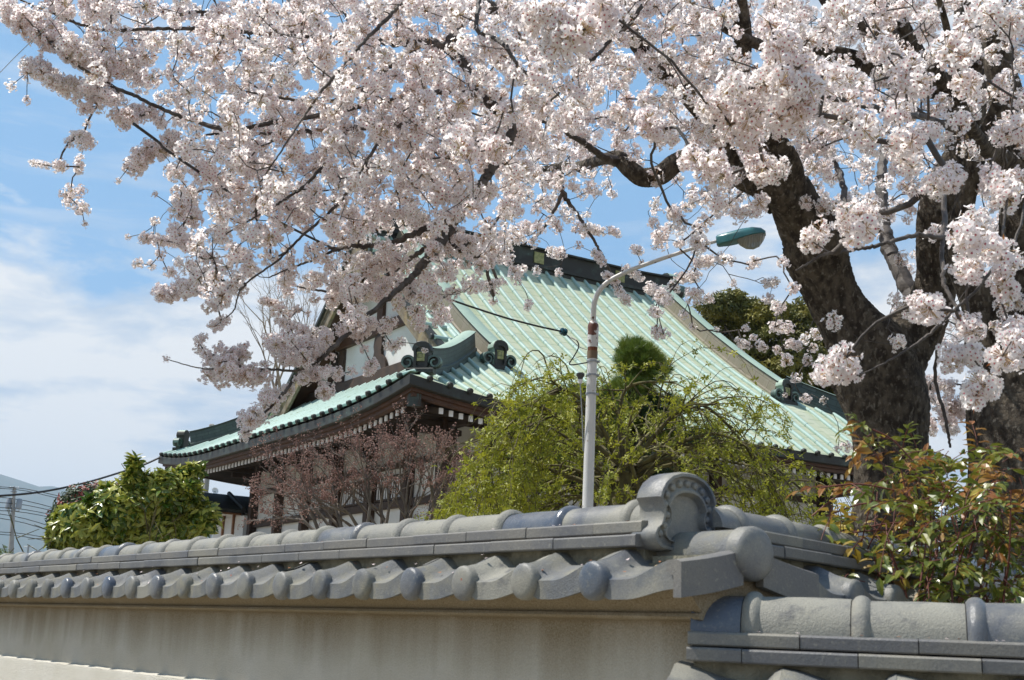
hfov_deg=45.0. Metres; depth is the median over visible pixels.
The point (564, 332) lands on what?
cable insulator
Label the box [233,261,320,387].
bare tree
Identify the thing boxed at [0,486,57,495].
power line
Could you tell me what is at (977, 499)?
red leaved shrub
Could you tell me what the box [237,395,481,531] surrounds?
red budded shrub
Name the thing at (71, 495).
red tipped shrub
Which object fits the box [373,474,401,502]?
lattice window
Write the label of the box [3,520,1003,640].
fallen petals
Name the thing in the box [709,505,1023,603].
tiled wall
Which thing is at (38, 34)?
overhead cable
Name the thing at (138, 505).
evergreen shrub
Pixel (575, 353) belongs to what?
drop cable
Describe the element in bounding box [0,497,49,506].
power line
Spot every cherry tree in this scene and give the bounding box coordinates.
[0,0,1012,545]
[936,0,1023,565]
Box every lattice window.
[309,487,330,511]
[339,482,363,507]
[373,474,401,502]
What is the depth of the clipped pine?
16.14 m
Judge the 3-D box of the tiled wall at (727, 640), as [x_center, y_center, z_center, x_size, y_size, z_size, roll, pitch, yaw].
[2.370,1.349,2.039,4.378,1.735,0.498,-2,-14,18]
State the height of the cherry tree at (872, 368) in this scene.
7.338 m
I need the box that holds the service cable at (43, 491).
[0,455,163,496]
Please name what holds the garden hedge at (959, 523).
on the ground
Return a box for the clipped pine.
[503,333,725,504]
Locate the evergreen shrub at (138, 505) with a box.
[2,450,223,552]
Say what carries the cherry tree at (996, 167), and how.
on the ground
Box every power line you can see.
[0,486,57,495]
[0,488,56,497]
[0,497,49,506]
[1,514,45,524]
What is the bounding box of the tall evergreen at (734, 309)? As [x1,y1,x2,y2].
[691,287,834,394]
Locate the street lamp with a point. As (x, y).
(753, 238)
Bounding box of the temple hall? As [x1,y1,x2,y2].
[158,208,952,535]
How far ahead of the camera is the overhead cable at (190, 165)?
8.76 m
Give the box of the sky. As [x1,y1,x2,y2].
[0,0,1023,550]
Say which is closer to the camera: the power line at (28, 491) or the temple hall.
the temple hall
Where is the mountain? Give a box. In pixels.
[0,474,126,554]
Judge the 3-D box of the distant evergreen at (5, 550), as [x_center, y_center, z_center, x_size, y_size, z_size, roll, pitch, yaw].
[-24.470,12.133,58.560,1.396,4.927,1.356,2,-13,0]
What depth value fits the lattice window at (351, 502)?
31.33 m
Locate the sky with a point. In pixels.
(86, 383)
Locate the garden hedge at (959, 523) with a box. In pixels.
[811,516,966,541]
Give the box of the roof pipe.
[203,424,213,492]
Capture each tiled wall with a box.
[0,472,818,679]
[667,591,1023,679]
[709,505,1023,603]
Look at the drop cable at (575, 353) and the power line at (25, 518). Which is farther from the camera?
the power line at (25, 518)
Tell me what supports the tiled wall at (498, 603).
on the ground
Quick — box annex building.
[202,491,258,537]
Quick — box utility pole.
[5,486,22,553]
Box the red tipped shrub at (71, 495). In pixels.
[45,480,119,524]
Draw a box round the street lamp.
[582,227,765,507]
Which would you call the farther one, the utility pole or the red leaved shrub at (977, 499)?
the utility pole
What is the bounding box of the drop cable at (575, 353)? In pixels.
[566,335,586,364]
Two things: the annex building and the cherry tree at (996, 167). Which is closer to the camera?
the cherry tree at (996, 167)
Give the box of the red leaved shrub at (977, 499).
[786,412,1023,603]
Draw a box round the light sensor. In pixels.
[576,372,584,450]
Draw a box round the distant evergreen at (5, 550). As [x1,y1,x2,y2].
[0,545,14,554]
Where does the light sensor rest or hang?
attached to the street lamp
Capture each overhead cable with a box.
[0,0,72,72]
[132,122,560,331]
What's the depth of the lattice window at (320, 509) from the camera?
32.99 m
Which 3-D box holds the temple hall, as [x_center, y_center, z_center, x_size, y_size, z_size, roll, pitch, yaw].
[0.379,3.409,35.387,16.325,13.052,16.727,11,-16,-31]
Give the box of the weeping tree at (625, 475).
[414,338,852,531]
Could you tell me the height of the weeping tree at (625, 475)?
4.582 m
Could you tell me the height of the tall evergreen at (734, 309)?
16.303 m
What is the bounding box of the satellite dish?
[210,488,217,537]
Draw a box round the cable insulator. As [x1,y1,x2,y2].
[559,328,567,335]
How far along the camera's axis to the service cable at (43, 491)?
34.64 m

